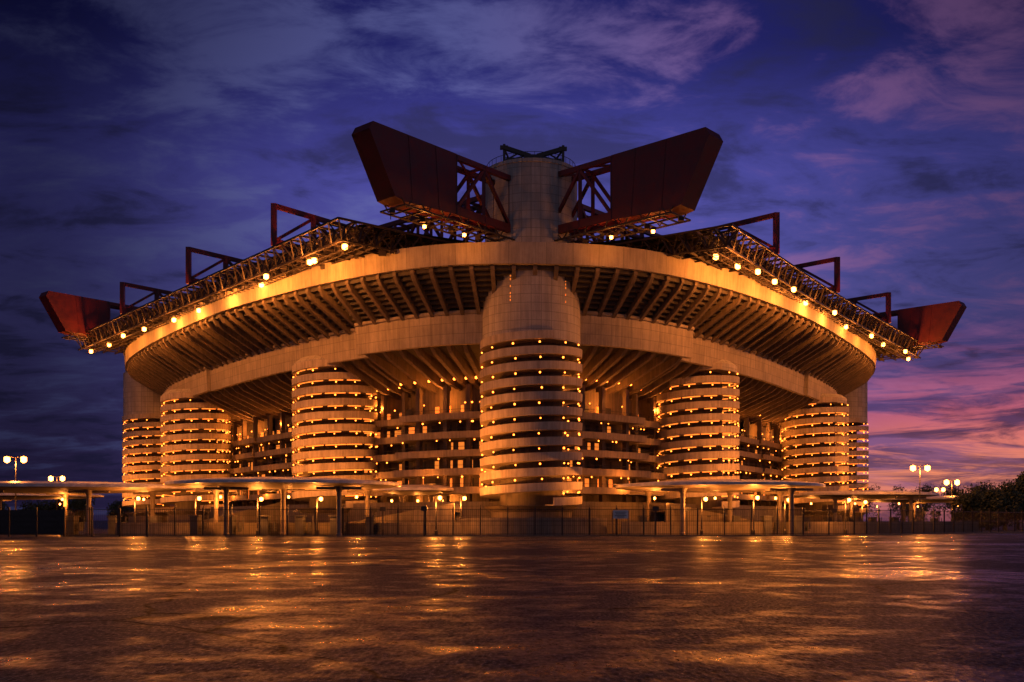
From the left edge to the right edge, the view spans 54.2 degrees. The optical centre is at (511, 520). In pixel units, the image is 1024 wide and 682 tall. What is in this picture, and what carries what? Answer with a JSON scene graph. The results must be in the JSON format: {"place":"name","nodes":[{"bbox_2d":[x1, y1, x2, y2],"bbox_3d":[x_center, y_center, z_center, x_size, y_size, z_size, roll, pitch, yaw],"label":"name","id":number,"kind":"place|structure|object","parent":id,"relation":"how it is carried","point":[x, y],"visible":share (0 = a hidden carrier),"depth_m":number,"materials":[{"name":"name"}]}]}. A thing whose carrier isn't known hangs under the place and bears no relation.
{"place":"outdoors","nodes":[
{"label":"outdoors","id":0,"kind":"place"},
{"bbox_2d":[39,291,148,336],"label":"girder","id":1,"kind":"object","parent":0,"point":[74,314],"visible":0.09,"depth_m":183.71,"materials":[{"name":"red metal"}]},
{"bbox_2d":[0,521,1023,681],"bbox_3d":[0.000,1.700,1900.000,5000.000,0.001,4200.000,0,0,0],"label":"ground","id":2,"kind":"structure","parent":0,"point":[912,608],"depth_m":19.43,"materials":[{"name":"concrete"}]},
{"bbox_2d":[3,456,26,509],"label":"street lamp","id":3,"kind":"object","parent":2,"relation":"on","point":[7,459],"visible":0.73,"depth_m":130.84,"materials":[{"name":"glass"}]},
{"bbox_2d":[0,493,103,509],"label":"entrance canopy","id":4,"kind":"object","parent":2,"relation":"on","point":[9,496],"visible":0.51,"depth_m":168.44,"materials":[{"name":"concrete"}]},
{"bbox_2d":[48,476,64,509],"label":"street lamp","id":5,"kind":"object","parent":2,"relation":"on","point":[50,478],"visible":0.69,"depth_m":188.70,"materials":[{"name":"glass"}]},
{"bbox_2d":[0,507,147,536],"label":"fence","id":6,"kind":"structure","parent":2,"relation":"on","point":[36,522],"depth_m":108.34,"materials":[{"name":"metal"}]},
{"bbox_2d":[0,481,195,534],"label":"entrance canopy","id":7,"kind":"object","parent":2,"relation":"on","point":[65,489],"visible":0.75,"depth_m":120.72,"materials":[{"name":"metal"}]},
{"bbox_2d":[134,495,139,522],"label":"street lamp","id":8,"kind":"object","parent":2,"relation":"on","point":[138,497],"visible":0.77,"depth_m":121.92,"materials":[{"name":"metal"}]},
{"bbox_2d":[122,370,174,522],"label":"corner tower","id":9,"kind":"structure","parent":2,"relation":"on","point":[141,426],"depth_m":213.27,"materials":[{"name":"concrete"}]},
{"bbox_2d":[160,389,230,522],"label":"ramp tower","id":10,"kind":"structure","parent":2,"relation":"on","point":[190,428],"depth_m":179.26,"materials":[{"name":"concrete"}]},
{"bbox_2d":[195,495,200,516],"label":"street lamp","id":11,"kind":"object","parent":2,"relation":"on","point":[198,497],"visible":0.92,"depth_m":116.92,"materials":[{"name":"metal"}]},
{"bbox_2d":[204,502,280,522],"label":"access ramp","id":12,"kind":"structure","parent":2,"relation":"on","point":[250,516],"depth_m":130.82,"materials":[{"name":"concrete"}]},
{"bbox_2d":[256,496,262,534],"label":"street lamp","id":13,"kind":"object","parent":2,"relation":"on","point":[260,499],"visible":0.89,"depth_m":115.90,"materials":[{"name":"metal"}]},
{"bbox_2d":[164,477,400,535],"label":"entrance canopy","id":14,"kind":"object","parent":2,"relation":"on","point":[227,485],"visible":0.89,"depth_m":111.91,"materials":[{"name":"metal"}]},
{"bbox_2d":[316,496,322,534],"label":"street lamp","id":15,"kind":"object","parent":2,"relation":"on","point":[320,499],"visible":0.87,"depth_m":115.42,"materials":[{"name":"metal"}]},
{"bbox_2d":[292,355,376,522],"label":"ramp tower","id":16,"kind":"structure","parent":2,"relation":"on","point":[328,404],"depth_m":142.75,"materials":[{"name":"concrete"}]},
{"bbox_2d":[162,309,838,427],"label":"gallery parapet","id":17,"kind":"structure","parent":16,"relation":"on","point":[456,327],"depth_m":135.83,"materials":[{"name":"beige concrete"}]},
{"bbox_2d":[131,265,866,371],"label":"stand underside","id":18,"kind":"object","parent":17,"relation":"on","point":[483,277],"visible":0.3,"depth_m":126.05,"materials":[{"name":"concrete"}]},
{"bbox_2d":[127,264,872,395],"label":"stand ribs","id":19,"kind":"object","parent":18,"relation":"attached to","point":[843,370],"visible":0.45,"depth_m":145.72,"materials":[{"name":"concrete"}]},
{"bbox_2d":[208,344,799,435],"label":"gallery soffit","id":20,"kind":"structure","parent":17,"relation":"attached to","point":[475,348],"depth_m":130.93,"materials":[{"name":"beige concrete"}]},
{"bbox_2d":[196,345,813,437],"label":"soffit ribs","id":21,"kind":"object","parent":17,"relation":"attached to","point":[261,399],"visible":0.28,"depth_m":142.19,"materials":[{"name":"concrete"}]},
{"bbox_2d":[348,503,461,522],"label":"access ramp","id":22,"kind":"structure","parent":2,"relation":"on","point":[417,516],"depth_m":121.83,"materials":[{"name":"concrete"}]},
{"bbox_2d":[372,485,453,516],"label":"entrance canopy","id":23,"kind":"object","parent":2,"relation":"on","point":[429,491],"visible":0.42,"depth_m":131.91,"materials":[{"name":"concrete"}]},
{"bbox_2d":[434,495,441,534],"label":"street lamp","id":24,"kind":"object","parent":2,"relation":"on","point":[436,530],"visible":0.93,"depth_m":114.43,"materials":[{"name":"metal"}]},
{"bbox_2d":[460,495,465,517],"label":"street lamp","id":25,"kind":"object","parent":2,"relation":"on","point":[464,497],"visible":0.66,"depth_m":120.92,"materials":[{"name":"metal"}]},
{"bbox_2d":[223,385,778,505],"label":"wall","id":26,"kind":"structure","parent":2,"relation":"on","point":[432,401],"depth_m":142.75,"materials":[{"name":"concrete"}]},
{"bbox_2d":[218,376,780,480],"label":"facade lamps","id":27,"kind":"object","parent":26,"relation":"attached to","point":[473,421],"visible":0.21,"depth_m":140.13,"materials":[{"name":"yellow glass"}]},
{"bbox_2d":[229,404,773,495],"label":"dark openings","id":28,"kind":"object","parent":26,"relation":"attached to","point":[460,428],"visible":0.09,"depth_m":143.21,"materials":[{"name":"black"}]},
{"bbox_2d":[217,411,787,502],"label":"balconies","id":29,"kind":"structure","parent":26,"relation":"attached to","point":[613,419],"depth_m":140.62,"materials":[{"name":"concrete"}]},
{"bbox_2d":[218,408,788,493],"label":"balcony rails","id":30,"kind":"object","parent":29,"relation":"on","point":[479,464],"visible":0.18,"depth_m":139.67,"materials":[{"name":"concrete"}]},
{"bbox_2d":[232,405,773,498],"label":"lit openings","id":31,"kind":"object","parent":26,"relation":"attached to","point":[460,462],"visible":0.09,"depth_m":141.82,"materials":[{"name":"orange"}]},
{"bbox_2d":[217,384,786,521],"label":"facade columns","id":32,"kind":"structure","parent":2,"relation":"on","point":[446,423],"depth_m":145.89,"materials":[{"name":"beige concrete"}]},
{"bbox_2d":[68,506,939,535],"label":"ground flood masts","id":33,"kind":"object","parent":2,"relation":"on","point":[654,508],"visible":0.43,"depth_m":116.91,"materials":[{"name":"metal"}]},
{"bbox_2d":[209,501,805,533],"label":"plinth wall","id":34,"kind":"structure","parent":2,"relation":"on","point":[633,515],"depth_m":133.21,"materials":[{"name":"concrete"}]},
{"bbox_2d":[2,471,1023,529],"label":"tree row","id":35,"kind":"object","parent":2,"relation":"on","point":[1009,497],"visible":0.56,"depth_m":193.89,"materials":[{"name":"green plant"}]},
{"bbox_2d":[480,158,581,517],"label":"corner tower","id":36,"kind":"structure","parent":2,"relation":"on","point":[530,349],"depth_m":120.95,"materials":[{"name":"concrete"}]},
{"bbox_2d":[211,127,722,281],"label":"girder","id":37,"kind":"object","parent":36,"relation":"attached to","point":[667,174],"visible":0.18,"depth_m":113.09,"materials":[{"name":"red metal"}]},
{"bbox_2d":[554,205,690,243],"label":"girder walkway","id":38,"kind":"structure","parent":37,"relation":"attached to","point":[647,226],"depth_m":115.83,"materials":[{"name":"metal"}]},
{"bbox_2d":[352,121,659,242],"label":"girder","id":39,"kind":"object","parent":36,"relation":"attached to","point":[397,165],"visible":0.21,"depth_m":110.25,"materials":[{"name":"red metal"}]},
{"bbox_2d":[380,197,514,241],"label":"girder walkway","id":40,"kind":"structure","parent":39,"relation":"attached to","point":[424,219],"depth_m":114.03,"materials":[{"name":"metal"}]},
{"bbox_2d":[422,222,655,236],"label":"girder lamp housings","id":41,"kind":"object","parent":40,"relation":"attached to","point":[609,234],"visible":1,"depth_m":114.80,"materials":[{"name":"metal"}]},
{"bbox_2d":[423,225,654,238],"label":"girder lamp bulbs","id":42,"kind":"object","parent":41,"relation":"attached to","point":[464,234],"visible":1,"depth_m":114.14,"materials":[{"name":"yellow"}]},
{"bbox_2d":[102,224,899,337],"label":"roof sheet","id":43,"kind":"object","parent":39,"relation":"on","point":[462,241],"visible":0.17,"depth_m":125.84,"materials":[{"name":"metal"}]},
{"bbox_2d":[487,144,575,165],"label":"tower crown","id":44,"kind":"object","parent":36,"relation":"on","point":[560,150],"visible":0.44,"depth_m":121.65,"materials":[{"name":"metal"}]},
{"bbox_2d":[61,505,1023,535],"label":"security fence","id":45,"kind":"object","parent":2,"relation":"on","point":[913,521],"visible":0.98,"depth_m":112.58,"materials":[{"name":"metal"}]},
{"bbox_2d":[115,518,978,534],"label":"boundary wall","id":46,"kind":"structure","parent":2,"relation":"on","point":[516,526],"depth_m":119.32,"materials":[{"name":"concrete"}]},
{"bbox_2d":[612,510,628,535],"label":"information sign","id":47,"kind":"object","parent":2,"relation":"on","point":[620,514],"visible":0.9,"depth_m":112.33,"materials":[{"name":"metal"}]},
{"bbox_2d":[656,360,739,514],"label":"ramp tower","id":48,"kind":"structure","parent":2,"relation":"on","point":[691,409],"depth_m":145.95,"materials":[{"name":"concrete"}]},
{"bbox_2d":[649,503,757,521],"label":"access ramp","id":49,"kind":"structure","parent":2,"relation":"on","point":[675,515],"depth_m":122.85,"materials":[{"name":"concrete"}]},
{"bbox_2d":[700,496,707,534],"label":"street lamp","id":50,"kind":"object","parent":2,"relation":"on","point":[705,499],"visible":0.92,"depth_m":115.91,"materials":[{"name":"metal"}]},
{"bbox_2d":[615,479,825,534],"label":"entrance canopy","id":51,"kind":"object","parent":2,"relation":"on","point":[729,487],"visible":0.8,"depth_m":116.61,"materials":[{"name":"metal"}]},
{"bbox_2d":[752,495,759,534],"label":"street lamp","id":52,"kind":"object","parent":2,"relation":"on","point":[757,498],"visible":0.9,"depth_m":117.90,"materials":[{"name":"metal"}]},
{"bbox_2d":[783,497,788,534],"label":"street lamp","id":53,"kind":"object","parent":2,"relation":"on","point":[784,530],"visible":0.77,"depth_m":120.92,"materials":[{"name":"metal"}]},
{"bbox_2d":[781,393,848,521],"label":"ramp tower","id":54,"kind":"structure","parent":2,"relation":"on","point":[809,437],"depth_m":185.87,"materials":[{"name":"concrete"}]},
{"bbox_2d":[844,497,850,532],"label":"street lamp","id":55,"kind":"object","parent":2,"relation":"on","point":[849,499],"visible":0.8,"depth_m":125.88,"materials":[{"name":"metal"}]},
{"bbox_2d":[835,383,868,521],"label":"corner tower","id":56,"kind":"structure","parent":2,"relation":"on","point":[857,404],"depth_m":221.99,"materials":[{"name":"concrete"}]},
{"bbox_2d":[783,490,938,521],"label":"entrance canopy","id":57,"kind":"object","parent":2,"relation":"on","point":[835,496],"visible":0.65,"depth_m":162.91,"materials":[{"name":"concrete"}]},
{"bbox_2d":[861,499,866,521],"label":"street lamp","id":58,"kind":"object","parent":2,"relation":"on","point":[865,501],"visible":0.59,"depth_m":139.92,"materials":[{"name":"metal"}]},
{"bbox_2d":[854,496,979,526],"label":"entrance canopy","id":59,"kind":"object","parent":2,"relation":"on","point":[939,499],"visible":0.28,"depth_m":198.65,"materials":[{"name":"metal"}]},
{"bbox_2d":[910,465,930,521],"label":"street lamp","id":60,"kind":"object","parent":2,"relation":"on","point":[913,467],"visible":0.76,"depth_m":151.92,"materials":[{"name":"metal"}]},
{"bbox_2d":[935,488,944,521],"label":"street lamp","id":61,"kind":"object","parent":2,"relation":"on","point":[942,489],"visible":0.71,"depth_m":317.91,"materials":[{"name":"glass"}]},
{"bbox_2d":[944,479,959,510],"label":"street lamp","id":62,"kind":"object","parent":2,"relation":"on","point":[946,482],"visible":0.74,"depth_m":206.74,"materials":[{"name":"glass"}]},
{"bbox_2d":[0,0,1023,520],"label":"sky","id":63,"kind":"structure","parent":0,"point":[885,138],"materials":[{"name":"blue"}]},
{"bbox_2d":[865,301,966,344],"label":"girder","id":64,"kind":"object","parent":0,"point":[924,325],"visible":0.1,"depth_m":193.02,"materials":[{"name":"red metal"}]},
{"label":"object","id":65,"kind":"object","parent":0,"visible":0},
{"bbox_2d":[74,217,453,354],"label":"roof space frame","id":66,"kind":"object","parent":65,"relation":"on","point":[332,239],"visible":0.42,"depth_m":133.76,"materials":[{"name":"metal"}]},
{"bbox_2d":[61,331,127,345],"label":"girder walkway","id":67,"kind":"structure","parent":66,"relation":"attached to","point":[68,337],"depth_m":185.12,"materials":[{"name":"metal"}]},
{"bbox_2d":[120,282,182,315],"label":"cross girder","id":68,"kind":"object","parent":66,"relation":"on","point":[156,293],"visible":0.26,"depth_m":171.83,"materials":[{"name":"red metal"}]},
{"bbox_2d":[88,241,347,349],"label":"floodlight housings","id":69,"kind":"object","parent":66,"relation":"attached to","point":[308,258],"visible":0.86,"depth_m":130.96,"materials":[{"name":"metal"}]},
{"bbox_2d":[89,244,347,352],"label":"floodlight bulbs","id":70,"kind":"object","parent":66,"relation":"hanging from","point":[310,261],"visible":0.92,"depth_m":136.84,"materials":[{"name":"yellow"}]},
{"bbox_2d":[186,247,256,291],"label":"cross girder","id":71,"kind":"object","parent":66,"relation":"on","point":[226,260],"visible":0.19,"depth_m":150.02,"materials":[{"name":"red metal"}]},
{"bbox_2d":[271,203,353,259],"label":"cross girder","id":72,"kind":"object","parent":66,"relation":"on","point":[315,220],"visible":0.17,"depth_m":129.80,"materials":[{"name":"red metal"}]},
{"bbox_2d":[124,242,875,374],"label":"ring beam","id":73,"kind":"structure","parent":65,"relation":"on","point":[528,253],"depth_m":125.67,"materials":[{"name":"concrete"}]},
{"bbox_2d":[609,224,925,361],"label":"roof space frame","id":74,"kind":"object","parent":65,"relation":"on","point":[732,253],"visible":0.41,"depth_m":135.99,"materials":[{"name":"metal"}]},
{"bbox_2d":[706,212,779,256],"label":"cross girder","id":75,"kind":"object","parent":74,"relation":"on","point":[775,246],"visible":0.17,"depth_m":132.57,"materials":[{"name":"red metal"}]},
{"bbox_2d":[782,257,839,292],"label":"cross girder","id":76,"kind":"object","parent":74,"relation":"on","point":[835,287],"visible":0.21,"depth_m":154.85,"materials":[{"name":"red metal"}]},
{"bbox_2d":[718,251,910,356],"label":"floodlight housings","id":77,"kind":"object","parent":74,"relation":"attached to","point":[776,277],"visible":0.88,"depth_m":139.62,"materials":[{"name":"metal"}]},
{"bbox_2d":[713,254,909,360],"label":"floodlight bulbs","id":78,"kind":"object","parent":77,"relation":"attached to","point":[774,281],"visible":0.96,"depth_m":139.59,"materials":[{"name":"yellow"}]},
{"bbox_2d":[835,292,890,324],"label":"cross girder","id":79,"kind":"object","parent":74,"relation":"on","point":[887,295],"visible":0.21,"depth_m":178.73,"materials":[{"name":"red metal"}]},
{"bbox_2d":[877,340,943,353],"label":"girder walkway","id":80,"kind":"structure","parent":74,"relation":"attached to","point":[928,346],"depth_m":194.16,"materials":[{"name":"metal"}]}
]}

